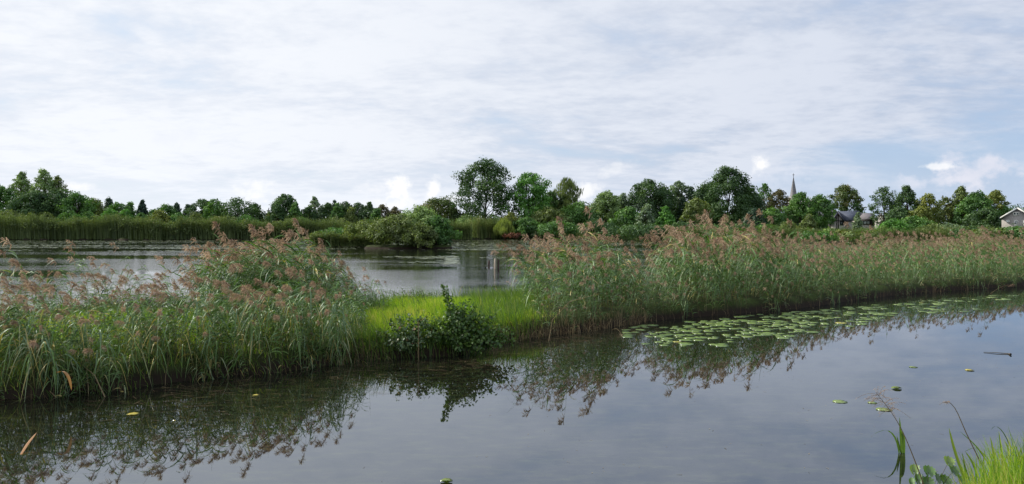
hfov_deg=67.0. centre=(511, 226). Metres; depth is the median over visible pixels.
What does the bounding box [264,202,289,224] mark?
tree
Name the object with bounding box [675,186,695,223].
tree
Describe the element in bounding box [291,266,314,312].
reed
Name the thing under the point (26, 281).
reed
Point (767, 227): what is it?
shrub
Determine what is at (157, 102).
sky
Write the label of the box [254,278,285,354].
reed
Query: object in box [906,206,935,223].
tree
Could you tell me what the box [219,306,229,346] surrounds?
reed
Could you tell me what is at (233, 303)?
reed
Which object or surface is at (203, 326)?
reed
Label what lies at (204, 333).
reed
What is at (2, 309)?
reed
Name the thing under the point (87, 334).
reed
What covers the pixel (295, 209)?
tree
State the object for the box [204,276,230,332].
reed
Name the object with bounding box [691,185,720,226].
oak tree
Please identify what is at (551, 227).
shrub
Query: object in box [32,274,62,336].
reed
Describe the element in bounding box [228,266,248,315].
reed
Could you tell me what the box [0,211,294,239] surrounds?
reed bank
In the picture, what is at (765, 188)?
birch tree
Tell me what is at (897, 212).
tree
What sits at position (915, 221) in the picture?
shrub
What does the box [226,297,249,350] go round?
reed
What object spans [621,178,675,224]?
oak tree
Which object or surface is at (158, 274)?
reed
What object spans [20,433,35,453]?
dead reed
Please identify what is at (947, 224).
shrub
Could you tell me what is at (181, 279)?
reed
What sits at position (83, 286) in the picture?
reed
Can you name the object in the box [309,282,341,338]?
reed
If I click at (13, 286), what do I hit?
reed
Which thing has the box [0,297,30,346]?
reed
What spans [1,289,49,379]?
reed
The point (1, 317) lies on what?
reed
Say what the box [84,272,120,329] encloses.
reed
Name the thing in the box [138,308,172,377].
reed
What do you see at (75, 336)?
reed
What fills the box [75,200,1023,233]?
undergrowth
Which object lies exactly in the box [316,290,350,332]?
reed
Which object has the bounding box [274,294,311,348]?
reed
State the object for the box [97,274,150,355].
reed
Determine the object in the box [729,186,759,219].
oak tree
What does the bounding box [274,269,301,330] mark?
reed
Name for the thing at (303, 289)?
reed
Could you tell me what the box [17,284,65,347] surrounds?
reed
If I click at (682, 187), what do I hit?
tree
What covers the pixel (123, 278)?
reed
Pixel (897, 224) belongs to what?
shrub
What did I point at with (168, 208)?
tree
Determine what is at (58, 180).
tree
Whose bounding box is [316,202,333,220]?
tree
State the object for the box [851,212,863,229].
olive tree
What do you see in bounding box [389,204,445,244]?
willow bush
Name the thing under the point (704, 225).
shrub
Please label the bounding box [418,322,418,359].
thin stake
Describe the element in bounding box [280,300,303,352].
reed
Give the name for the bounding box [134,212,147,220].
shrub
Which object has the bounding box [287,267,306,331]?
reed
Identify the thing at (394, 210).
tree
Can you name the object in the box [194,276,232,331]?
reed
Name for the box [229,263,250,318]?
reed
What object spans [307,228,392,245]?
island reeds
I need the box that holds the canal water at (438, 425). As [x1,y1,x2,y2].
[0,286,1023,483]
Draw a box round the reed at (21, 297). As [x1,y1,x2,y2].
[15,292,78,385]
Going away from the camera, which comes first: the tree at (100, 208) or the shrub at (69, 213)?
the shrub at (69, 213)
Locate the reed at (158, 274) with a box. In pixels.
[154,272,183,327]
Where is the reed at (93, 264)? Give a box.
[89,262,109,308]
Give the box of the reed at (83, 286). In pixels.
[79,285,105,337]
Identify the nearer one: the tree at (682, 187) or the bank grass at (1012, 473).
the bank grass at (1012, 473)
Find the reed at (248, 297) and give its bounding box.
[234,293,262,363]
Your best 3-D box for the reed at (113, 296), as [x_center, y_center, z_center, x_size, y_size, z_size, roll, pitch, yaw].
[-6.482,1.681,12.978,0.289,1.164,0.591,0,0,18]
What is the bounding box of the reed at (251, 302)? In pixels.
[247,299,270,353]
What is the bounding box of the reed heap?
[49,283,193,314]
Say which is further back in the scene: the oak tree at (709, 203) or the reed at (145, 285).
the oak tree at (709, 203)
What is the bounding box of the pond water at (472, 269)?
[0,239,1015,313]
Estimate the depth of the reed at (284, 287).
14.50 m
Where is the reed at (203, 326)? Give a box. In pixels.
[175,308,215,351]
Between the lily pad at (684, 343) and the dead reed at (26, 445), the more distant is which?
the lily pad at (684, 343)
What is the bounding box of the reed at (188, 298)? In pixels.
[172,285,202,334]
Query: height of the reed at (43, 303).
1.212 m
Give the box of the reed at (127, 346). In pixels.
[114,335,138,372]
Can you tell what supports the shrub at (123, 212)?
on the ground at (753, 303)
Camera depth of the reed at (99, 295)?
14.13 m
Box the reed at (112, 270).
[111,268,120,305]
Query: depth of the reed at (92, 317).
12.08 m
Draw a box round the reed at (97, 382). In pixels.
[79,362,105,396]
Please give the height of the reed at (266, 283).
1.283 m
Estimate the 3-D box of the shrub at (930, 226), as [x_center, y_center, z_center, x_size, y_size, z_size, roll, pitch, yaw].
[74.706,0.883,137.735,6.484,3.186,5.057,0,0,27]
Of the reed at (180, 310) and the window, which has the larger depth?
the window
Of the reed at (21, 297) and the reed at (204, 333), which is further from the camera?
the reed at (204, 333)
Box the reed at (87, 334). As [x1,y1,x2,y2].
[53,315,101,353]
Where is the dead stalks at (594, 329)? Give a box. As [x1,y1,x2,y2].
[0,278,1019,399]
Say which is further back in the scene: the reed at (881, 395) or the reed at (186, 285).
the reed at (186, 285)
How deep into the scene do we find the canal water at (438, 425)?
10.76 m
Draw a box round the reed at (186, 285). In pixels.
[182,281,217,362]
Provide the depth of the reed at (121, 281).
14.70 m
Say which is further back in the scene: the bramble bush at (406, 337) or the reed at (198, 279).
the bramble bush at (406, 337)
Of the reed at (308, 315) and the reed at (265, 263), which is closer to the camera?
the reed at (308, 315)
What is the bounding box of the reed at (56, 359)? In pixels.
[6,332,85,392]
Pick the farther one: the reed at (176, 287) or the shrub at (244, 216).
the shrub at (244, 216)
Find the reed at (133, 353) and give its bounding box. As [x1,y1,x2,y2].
[124,330,143,376]
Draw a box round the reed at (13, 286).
[10,284,59,356]
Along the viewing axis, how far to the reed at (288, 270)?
14.81 m
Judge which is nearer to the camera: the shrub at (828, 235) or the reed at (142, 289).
the reed at (142, 289)
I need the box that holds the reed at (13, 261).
[8,257,36,334]
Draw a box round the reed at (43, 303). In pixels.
[31,288,62,348]
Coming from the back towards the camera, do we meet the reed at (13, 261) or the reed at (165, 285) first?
the reed at (165, 285)
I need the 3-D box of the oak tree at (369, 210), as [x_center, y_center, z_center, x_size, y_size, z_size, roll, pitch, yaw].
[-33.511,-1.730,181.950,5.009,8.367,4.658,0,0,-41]
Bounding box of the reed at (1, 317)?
[0,316,26,381]
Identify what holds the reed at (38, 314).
on the ground at (753, 303)
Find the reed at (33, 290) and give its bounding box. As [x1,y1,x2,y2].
[24,285,48,351]
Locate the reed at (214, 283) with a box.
[213,282,232,336]
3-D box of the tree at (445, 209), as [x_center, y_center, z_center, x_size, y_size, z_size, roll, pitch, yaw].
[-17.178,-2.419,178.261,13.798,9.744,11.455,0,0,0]
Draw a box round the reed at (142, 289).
[139,286,168,352]
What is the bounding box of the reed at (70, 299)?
[65,295,104,349]
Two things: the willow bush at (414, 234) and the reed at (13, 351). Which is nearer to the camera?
the reed at (13, 351)
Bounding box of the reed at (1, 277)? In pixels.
[0,275,28,338]
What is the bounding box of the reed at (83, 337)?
[62,320,99,363]
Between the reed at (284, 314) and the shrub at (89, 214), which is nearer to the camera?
the reed at (284, 314)
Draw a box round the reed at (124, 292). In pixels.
[121,290,154,354]
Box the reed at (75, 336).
[38,310,95,376]
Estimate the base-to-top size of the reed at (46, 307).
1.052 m
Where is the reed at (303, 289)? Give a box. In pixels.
[294,286,315,343]
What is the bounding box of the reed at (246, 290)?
[240,287,296,346]
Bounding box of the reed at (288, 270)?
[284,268,310,322]
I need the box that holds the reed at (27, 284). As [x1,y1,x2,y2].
[23,283,74,322]
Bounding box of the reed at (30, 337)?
[8,323,49,362]
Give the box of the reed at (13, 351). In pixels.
[0,327,36,378]
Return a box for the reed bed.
[490,206,1023,333]
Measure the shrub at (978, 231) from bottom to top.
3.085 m
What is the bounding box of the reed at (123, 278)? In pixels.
[118,276,138,319]
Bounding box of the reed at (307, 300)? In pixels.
[306,298,339,336]
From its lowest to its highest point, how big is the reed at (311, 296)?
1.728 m
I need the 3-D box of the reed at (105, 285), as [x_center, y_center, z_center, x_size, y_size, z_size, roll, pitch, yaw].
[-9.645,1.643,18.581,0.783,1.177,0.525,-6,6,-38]
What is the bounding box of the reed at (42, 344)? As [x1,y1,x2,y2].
[28,339,64,395]
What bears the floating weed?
on the canal water at (438, 425)
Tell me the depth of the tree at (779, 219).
157.10 m
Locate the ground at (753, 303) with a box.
[0,233,1023,398]
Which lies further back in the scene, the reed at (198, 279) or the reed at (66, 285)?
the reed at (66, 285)
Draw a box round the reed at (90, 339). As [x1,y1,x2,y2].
[88,337,111,393]
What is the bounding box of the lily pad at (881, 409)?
[876,408,891,410]
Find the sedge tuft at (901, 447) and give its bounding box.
[879,417,904,452]
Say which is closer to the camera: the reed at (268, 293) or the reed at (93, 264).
the reed at (268, 293)
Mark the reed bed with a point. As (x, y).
(764, 261)
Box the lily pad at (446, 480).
[440,478,452,481]
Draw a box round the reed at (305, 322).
[292,306,316,349]
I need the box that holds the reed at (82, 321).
[77,317,150,381]
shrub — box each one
[0,209,30,220]
[36,212,54,225]
[56,210,81,224]
[80,211,97,223]
[97,208,117,219]
[118,209,133,220]
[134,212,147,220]
[147,209,172,222]
[169,212,186,227]
[187,212,204,220]
[235,214,260,225]
[302,231,324,243]
[312,223,355,238]
[321,215,351,223]
[342,218,372,238]
[419,284,515,353]
[455,214,481,228]
[499,212,519,220]
[502,232,520,238]
[512,216,540,236]
[536,218,577,239]
[575,218,620,236]
[601,222,667,241]
[659,221,703,234]
[695,223,726,231]
[721,221,758,234]
[756,223,785,231]
[776,221,803,233]
[793,227,838,242]
[822,226,838,232]
[835,229,853,237]
[836,230,889,243]
[876,218,910,232]
[898,214,933,236]
[915,223,946,235]
[939,222,965,233]
[947,225,990,239]
[958,225,1013,240]
[995,223,1023,239]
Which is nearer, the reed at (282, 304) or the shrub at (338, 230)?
the reed at (282, 304)
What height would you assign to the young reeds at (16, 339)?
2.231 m
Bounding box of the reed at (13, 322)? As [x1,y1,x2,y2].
[10,320,44,368]
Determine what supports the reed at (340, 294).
on the ground at (753, 303)
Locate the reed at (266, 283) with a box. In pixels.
[264,282,306,335]
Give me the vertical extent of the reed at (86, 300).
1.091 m
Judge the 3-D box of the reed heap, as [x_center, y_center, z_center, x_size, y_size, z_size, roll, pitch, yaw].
[-10.082,2.125,20.426,6.286,1.266,2.890,0,0,-22]
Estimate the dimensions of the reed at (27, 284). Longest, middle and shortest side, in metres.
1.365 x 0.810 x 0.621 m
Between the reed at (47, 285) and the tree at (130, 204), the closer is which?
the reed at (47, 285)
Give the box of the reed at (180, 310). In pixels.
[173,308,188,348]
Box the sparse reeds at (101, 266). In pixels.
[0,237,237,356]
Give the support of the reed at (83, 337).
on the ground at (753, 303)
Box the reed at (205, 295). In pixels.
[195,278,214,331]
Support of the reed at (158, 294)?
on the ground at (753, 303)
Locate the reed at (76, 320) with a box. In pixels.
[62,301,97,360]
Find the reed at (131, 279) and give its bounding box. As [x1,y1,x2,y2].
[122,268,146,308]
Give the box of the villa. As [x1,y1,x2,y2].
[826,210,884,230]
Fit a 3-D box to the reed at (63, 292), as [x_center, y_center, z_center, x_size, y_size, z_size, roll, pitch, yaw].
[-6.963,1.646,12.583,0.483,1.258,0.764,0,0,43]
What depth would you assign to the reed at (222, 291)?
15.75 m
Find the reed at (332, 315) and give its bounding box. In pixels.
[323,308,351,362]
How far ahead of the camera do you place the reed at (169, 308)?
13.74 m
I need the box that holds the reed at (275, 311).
[256,303,318,346]
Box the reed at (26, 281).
[21,280,80,338]
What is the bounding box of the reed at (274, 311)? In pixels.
[258,291,295,344]
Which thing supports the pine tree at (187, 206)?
on the ground at (753, 303)
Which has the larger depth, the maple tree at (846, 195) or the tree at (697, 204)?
the maple tree at (846, 195)
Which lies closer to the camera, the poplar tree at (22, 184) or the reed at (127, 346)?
the reed at (127, 346)
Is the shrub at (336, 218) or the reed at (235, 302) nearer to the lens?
the reed at (235, 302)
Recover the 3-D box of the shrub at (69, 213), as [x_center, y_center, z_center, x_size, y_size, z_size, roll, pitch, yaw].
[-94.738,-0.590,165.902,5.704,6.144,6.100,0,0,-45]
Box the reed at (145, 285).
[143,284,181,360]
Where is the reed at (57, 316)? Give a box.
[55,314,93,371]
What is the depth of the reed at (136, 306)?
13.00 m
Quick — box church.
[788,173,823,221]
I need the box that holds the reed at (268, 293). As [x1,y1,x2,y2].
[266,291,300,339]
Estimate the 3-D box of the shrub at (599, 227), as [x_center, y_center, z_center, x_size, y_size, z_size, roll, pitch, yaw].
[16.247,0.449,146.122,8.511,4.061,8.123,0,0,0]
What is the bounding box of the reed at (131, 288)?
[118,274,146,309]
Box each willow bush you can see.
[363,212,426,245]
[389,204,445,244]
[398,222,439,248]
[418,214,462,245]
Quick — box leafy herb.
[909,455,963,483]
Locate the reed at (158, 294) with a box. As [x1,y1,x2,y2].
[152,291,233,351]
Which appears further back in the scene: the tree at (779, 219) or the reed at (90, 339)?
the tree at (779, 219)
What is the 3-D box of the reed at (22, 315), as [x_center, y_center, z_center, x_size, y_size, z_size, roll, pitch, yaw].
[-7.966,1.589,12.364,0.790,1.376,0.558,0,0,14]
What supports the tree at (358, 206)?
on the ground at (753, 303)
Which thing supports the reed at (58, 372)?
on the ground at (753, 303)
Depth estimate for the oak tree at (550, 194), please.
178.53 m
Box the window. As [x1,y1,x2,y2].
[862,220,869,224]
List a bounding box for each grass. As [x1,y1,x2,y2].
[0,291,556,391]
[938,426,1023,483]
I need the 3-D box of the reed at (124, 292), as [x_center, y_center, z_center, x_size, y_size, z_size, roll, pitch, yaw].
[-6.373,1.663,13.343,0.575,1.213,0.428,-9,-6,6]
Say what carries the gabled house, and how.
on the ground at (753, 303)
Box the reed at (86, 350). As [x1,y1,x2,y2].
[83,348,128,394]
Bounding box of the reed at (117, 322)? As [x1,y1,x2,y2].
[114,320,166,366]
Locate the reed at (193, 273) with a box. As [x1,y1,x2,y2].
[188,271,223,320]
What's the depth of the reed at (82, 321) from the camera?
12.51 m
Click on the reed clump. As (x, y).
(284, 260)
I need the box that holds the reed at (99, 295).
[91,283,115,329]
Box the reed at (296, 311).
[280,292,315,345]
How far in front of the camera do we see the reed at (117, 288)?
12.93 m
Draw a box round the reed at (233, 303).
[220,280,248,336]
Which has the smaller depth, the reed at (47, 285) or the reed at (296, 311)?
the reed at (47, 285)
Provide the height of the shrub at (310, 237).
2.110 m
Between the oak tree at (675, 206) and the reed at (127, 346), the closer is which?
the reed at (127, 346)
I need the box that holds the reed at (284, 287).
[282,284,323,347]
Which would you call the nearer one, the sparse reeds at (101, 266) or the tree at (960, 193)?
the sparse reeds at (101, 266)
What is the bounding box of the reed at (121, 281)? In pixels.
[117,279,140,321]
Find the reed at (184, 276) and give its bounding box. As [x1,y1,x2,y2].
[182,275,205,336]
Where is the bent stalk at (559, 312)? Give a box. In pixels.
[549,294,595,339]
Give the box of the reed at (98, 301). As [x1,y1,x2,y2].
[91,295,114,346]
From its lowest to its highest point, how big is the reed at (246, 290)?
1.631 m
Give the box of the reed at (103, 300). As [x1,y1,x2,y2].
[100,299,125,342]
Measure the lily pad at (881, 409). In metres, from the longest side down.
0.222 x 0.210 x 0.009 m
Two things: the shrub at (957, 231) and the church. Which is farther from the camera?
the church
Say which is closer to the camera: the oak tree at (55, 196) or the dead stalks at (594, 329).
the dead stalks at (594, 329)
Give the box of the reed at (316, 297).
[312,295,345,362]
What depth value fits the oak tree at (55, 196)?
175.87 m
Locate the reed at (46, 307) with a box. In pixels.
[41,304,61,354]
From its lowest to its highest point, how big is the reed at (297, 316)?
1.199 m
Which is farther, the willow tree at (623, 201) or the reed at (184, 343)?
the willow tree at (623, 201)
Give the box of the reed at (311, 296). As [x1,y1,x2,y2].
[298,269,327,357]
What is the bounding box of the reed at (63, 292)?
[58,291,101,352]
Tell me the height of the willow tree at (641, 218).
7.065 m
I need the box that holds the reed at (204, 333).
[202,331,228,374]
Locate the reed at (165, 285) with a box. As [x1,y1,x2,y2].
[163,283,172,329]
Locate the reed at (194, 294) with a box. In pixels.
[188,289,245,354]
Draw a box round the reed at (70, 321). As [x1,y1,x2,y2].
[62,309,95,359]
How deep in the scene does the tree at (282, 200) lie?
175.06 m
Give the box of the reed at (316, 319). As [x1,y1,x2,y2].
[280,285,341,363]
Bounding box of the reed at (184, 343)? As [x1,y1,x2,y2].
[153,325,200,365]
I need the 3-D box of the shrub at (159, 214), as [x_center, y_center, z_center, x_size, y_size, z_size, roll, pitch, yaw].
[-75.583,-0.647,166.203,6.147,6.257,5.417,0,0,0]
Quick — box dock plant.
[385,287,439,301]
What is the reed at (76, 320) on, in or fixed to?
on the ground at (753, 303)
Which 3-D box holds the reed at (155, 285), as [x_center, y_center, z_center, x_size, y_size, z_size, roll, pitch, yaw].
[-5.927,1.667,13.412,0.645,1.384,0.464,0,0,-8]
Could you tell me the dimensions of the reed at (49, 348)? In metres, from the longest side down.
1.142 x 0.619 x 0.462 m
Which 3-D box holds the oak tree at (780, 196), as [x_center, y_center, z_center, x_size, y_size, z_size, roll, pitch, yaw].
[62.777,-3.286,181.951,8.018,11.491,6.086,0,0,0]
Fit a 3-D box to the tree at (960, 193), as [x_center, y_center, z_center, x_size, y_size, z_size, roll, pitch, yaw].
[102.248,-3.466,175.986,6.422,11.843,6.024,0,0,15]
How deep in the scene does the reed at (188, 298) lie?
14.60 m
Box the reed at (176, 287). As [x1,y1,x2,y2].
[171,281,192,345]
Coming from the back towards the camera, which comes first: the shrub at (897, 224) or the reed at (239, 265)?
the shrub at (897, 224)
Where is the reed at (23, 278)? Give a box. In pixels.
[19,276,42,333]
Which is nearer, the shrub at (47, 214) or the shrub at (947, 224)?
the shrub at (947, 224)
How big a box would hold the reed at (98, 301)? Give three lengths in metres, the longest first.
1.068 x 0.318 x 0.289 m
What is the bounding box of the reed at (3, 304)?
[1,303,21,359]
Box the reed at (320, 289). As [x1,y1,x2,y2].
[318,287,357,362]
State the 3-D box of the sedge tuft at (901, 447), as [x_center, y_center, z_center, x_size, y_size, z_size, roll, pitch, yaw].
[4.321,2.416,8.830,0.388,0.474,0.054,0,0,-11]
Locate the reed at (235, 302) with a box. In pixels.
[214,280,258,340]
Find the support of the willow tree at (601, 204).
on the ground at (753, 303)
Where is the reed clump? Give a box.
[166,218,391,319]
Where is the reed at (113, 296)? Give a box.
[109,294,134,351]
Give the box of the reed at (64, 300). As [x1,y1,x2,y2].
[63,298,92,348]
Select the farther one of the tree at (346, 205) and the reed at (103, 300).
the tree at (346, 205)
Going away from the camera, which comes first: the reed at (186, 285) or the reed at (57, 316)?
the reed at (57, 316)
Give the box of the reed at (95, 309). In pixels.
[80,295,107,347]
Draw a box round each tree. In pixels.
[0,185,16,213]
[0,190,57,217]
[2,171,32,202]
[29,167,57,195]
[31,188,84,217]
[47,175,72,193]
[55,191,99,217]
[80,198,105,215]
[100,196,112,212]
[104,201,134,215]
[126,201,135,215]
[134,199,149,217]
[151,203,179,221]
[174,203,181,213]
[182,204,190,216]
[183,198,214,218]
[201,198,229,230]
[215,197,262,220]
[239,202,267,222]
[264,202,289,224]
[269,193,301,220]
[288,201,301,218]
[301,206,318,221]
[307,196,324,220]
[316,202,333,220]
[330,203,345,218]
[340,201,358,220]
[343,207,358,224]
[345,202,366,220]
[357,201,377,220]
[367,208,382,222]
[376,204,391,217]
[390,206,401,215]
[412,195,463,224]
[450,157,515,220]
[493,218,514,237]
[499,172,554,235]
[529,205,574,231]
[536,190,565,222]
[552,177,583,214]
[556,201,599,235]
[589,190,622,225]
[607,206,645,227]
[615,193,633,224]
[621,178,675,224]
[634,203,656,226]
[655,185,680,222]
[655,205,675,225]
[669,180,688,221]
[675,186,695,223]
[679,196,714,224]
[690,165,766,226]
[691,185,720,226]
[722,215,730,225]
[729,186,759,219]
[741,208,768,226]
[756,207,786,227]
[757,183,774,210]
[763,188,790,220]
[781,191,822,226]
[798,214,822,232]
[809,194,836,230]
[826,183,865,216]
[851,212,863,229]
[866,186,898,225]
[882,205,912,228]
[890,185,920,214]
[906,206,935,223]
[914,193,945,225]
[930,195,959,225]
[946,185,969,224]
[950,190,1003,226]
[960,207,1001,229]
[985,189,1011,228]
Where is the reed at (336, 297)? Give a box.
[323,294,347,343]
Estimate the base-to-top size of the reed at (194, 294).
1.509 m
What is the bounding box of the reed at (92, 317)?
[88,314,119,385]
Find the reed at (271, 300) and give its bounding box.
[262,284,289,335]
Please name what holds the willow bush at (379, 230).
on the ground at (753, 303)
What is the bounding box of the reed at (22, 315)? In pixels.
[0,293,33,360]
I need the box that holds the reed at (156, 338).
[151,336,199,376]
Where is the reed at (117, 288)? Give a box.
[114,285,153,358]
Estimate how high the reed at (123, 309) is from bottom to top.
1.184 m
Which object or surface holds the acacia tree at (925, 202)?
on the ground at (753, 303)
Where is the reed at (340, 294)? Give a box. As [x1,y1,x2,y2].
[338,291,353,346]
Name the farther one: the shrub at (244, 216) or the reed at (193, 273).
the shrub at (244, 216)
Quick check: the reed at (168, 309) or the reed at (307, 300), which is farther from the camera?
the reed at (307, 300)
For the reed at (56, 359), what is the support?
on the ground at (753, 303)
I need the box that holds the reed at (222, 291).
[212,279,250,323]
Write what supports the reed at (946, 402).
on the bank grass at (1012, 473)
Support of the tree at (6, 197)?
on the ground at (753, 303)
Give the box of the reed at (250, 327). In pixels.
[233,306,261,347]
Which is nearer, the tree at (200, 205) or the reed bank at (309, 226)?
the reed bank at (309, 226)
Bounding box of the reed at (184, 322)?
[166,292,195,355]
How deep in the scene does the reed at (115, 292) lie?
13.67 m
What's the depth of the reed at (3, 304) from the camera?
12.22 m
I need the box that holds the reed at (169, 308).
[162,292,180,338]
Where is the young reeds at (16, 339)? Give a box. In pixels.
[0,271,371,399]
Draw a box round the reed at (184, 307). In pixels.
[156,297,211,350]
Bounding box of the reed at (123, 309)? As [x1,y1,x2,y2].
[120,306,143,360]
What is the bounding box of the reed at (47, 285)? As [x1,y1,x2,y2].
[42,283,74,344]
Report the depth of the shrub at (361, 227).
101.77 m
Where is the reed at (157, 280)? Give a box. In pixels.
[152,278,185,331]
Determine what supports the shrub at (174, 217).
on the ground at (753, 303)
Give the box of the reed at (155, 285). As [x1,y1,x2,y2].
[150,283,185,360]
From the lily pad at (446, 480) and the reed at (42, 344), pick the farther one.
the reed at (42, 344)
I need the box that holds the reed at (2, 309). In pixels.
[0,308,55,365]
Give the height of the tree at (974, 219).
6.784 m
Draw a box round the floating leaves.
[0,240,925,263]
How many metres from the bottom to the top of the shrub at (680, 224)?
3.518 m
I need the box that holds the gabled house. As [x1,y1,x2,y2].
[999,208,1023,226]
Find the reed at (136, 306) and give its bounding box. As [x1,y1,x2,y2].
[132,303,160,359]
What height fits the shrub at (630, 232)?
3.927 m
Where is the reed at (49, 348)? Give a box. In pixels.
[38,325,63,387]
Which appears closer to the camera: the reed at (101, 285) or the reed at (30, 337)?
the reed at (30, 337)
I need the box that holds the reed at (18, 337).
[1,325,43,366]
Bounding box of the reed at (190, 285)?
[184,284,212,341]
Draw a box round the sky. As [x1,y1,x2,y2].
[0,0,1023,222]
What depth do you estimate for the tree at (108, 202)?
183.50 m
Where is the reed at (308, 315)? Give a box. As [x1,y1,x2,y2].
[305,313,319,344]
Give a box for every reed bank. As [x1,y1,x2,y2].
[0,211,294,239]
[284,213,393,236]
[449,212,524,239]
[534,223,1021,241]
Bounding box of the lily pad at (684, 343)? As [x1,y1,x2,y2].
[679,342,693,344]
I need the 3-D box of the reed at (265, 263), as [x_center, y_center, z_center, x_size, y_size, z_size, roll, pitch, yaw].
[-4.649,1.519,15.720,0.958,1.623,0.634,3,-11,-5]
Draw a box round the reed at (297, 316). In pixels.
[294,315,339,361]
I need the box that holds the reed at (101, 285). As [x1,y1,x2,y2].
[95,281,123,339]
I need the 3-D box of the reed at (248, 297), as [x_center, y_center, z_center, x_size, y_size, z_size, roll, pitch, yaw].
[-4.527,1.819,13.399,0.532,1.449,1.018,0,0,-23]
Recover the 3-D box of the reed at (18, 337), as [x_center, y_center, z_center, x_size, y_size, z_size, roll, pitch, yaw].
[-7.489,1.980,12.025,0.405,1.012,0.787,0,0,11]
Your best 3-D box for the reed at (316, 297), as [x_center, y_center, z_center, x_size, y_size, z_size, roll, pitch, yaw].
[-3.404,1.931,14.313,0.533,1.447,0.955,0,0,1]
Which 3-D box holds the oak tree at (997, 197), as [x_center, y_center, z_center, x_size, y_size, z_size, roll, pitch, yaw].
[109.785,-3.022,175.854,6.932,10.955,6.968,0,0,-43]
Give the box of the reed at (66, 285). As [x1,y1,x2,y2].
[55,272,87,308]
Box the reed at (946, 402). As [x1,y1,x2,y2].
[942,401,985,465]
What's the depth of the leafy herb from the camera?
7.10 m
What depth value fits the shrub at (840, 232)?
127.42 m
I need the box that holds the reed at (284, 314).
[276,301,293,343]
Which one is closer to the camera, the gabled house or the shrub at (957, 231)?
the shrub at (957, 231)
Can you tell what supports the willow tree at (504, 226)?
on the ground at (753, 303)
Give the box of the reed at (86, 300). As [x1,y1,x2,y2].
[77,289,105,337]
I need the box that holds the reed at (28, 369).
[0,323,42,401]
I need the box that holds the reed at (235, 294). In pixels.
[229,293,285,350]
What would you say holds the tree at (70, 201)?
on the ground at (753, 303)
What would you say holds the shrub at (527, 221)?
on the ground at (753, 303)
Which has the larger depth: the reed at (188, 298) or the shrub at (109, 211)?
the shrub at (109, 211)
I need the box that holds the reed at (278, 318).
[271,314,309,366]
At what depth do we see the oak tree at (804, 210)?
172.99 m
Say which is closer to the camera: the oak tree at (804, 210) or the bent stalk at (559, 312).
the bent stalk at (559, 312)
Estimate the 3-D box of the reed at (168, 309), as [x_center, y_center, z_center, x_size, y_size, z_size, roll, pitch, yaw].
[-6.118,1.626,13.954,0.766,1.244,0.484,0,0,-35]
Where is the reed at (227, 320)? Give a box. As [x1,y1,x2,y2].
[203,306,243,349]
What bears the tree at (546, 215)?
on the ground at (753, 303)
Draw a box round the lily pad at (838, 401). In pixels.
[833,400,846,402]
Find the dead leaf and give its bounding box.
[59,371,71,389]
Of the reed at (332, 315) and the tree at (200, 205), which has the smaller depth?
the reed at (332, 315)
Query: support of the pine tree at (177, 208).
on the ground at (753, 303)
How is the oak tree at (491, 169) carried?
on the ground at (753, 303)
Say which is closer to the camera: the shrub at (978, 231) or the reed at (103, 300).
the reed at (103, 300)
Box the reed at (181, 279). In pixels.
[177,277,211,340]
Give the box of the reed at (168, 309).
[150,284,183,338]
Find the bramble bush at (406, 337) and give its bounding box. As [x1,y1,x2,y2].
[372,310,433,352]
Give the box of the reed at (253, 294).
[252,293,271,341]
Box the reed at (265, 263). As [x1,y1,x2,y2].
[262,260,298,330]
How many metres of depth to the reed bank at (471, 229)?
160.22 m
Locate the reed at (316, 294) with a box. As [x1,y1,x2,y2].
[307,288,345,331]
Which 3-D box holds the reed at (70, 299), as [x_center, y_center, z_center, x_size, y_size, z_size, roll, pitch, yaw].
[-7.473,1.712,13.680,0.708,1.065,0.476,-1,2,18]
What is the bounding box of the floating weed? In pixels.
[90,323,1014,475]
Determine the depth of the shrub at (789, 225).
139.02 m
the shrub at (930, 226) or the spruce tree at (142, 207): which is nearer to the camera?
the shrub at (930, 226)
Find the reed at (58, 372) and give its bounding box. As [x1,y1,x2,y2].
[33,343,68,398]
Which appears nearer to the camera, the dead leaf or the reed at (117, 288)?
the dead leaf
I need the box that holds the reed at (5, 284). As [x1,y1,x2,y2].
[0,281,37,356]
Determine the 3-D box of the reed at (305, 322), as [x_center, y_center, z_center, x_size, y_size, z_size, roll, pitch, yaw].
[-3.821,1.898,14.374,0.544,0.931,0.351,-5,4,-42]
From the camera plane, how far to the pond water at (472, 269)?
55.88 m
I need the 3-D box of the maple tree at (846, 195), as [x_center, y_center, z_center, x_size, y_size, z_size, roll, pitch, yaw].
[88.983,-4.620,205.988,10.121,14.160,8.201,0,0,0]
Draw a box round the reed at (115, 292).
[111,290,129,340]
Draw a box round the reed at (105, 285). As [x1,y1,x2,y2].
[94,273,122,309]
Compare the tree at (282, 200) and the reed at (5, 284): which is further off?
the tree at (282, 200)
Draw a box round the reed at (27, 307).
[21,304,88,365]
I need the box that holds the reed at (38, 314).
[11,298,87,356]
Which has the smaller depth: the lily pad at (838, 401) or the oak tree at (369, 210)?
the lily pad at (838, 401)
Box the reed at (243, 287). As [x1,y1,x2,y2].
[240,283,265,350]
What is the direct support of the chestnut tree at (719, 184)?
on the ground at (753, 303)
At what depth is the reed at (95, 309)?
13.34 m
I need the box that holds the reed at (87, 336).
[80,317,94,362]
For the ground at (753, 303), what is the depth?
20.03 m
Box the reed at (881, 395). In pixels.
[855,386,923,483]
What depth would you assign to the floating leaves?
95.02 m
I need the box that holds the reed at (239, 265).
[233,264,252,324]

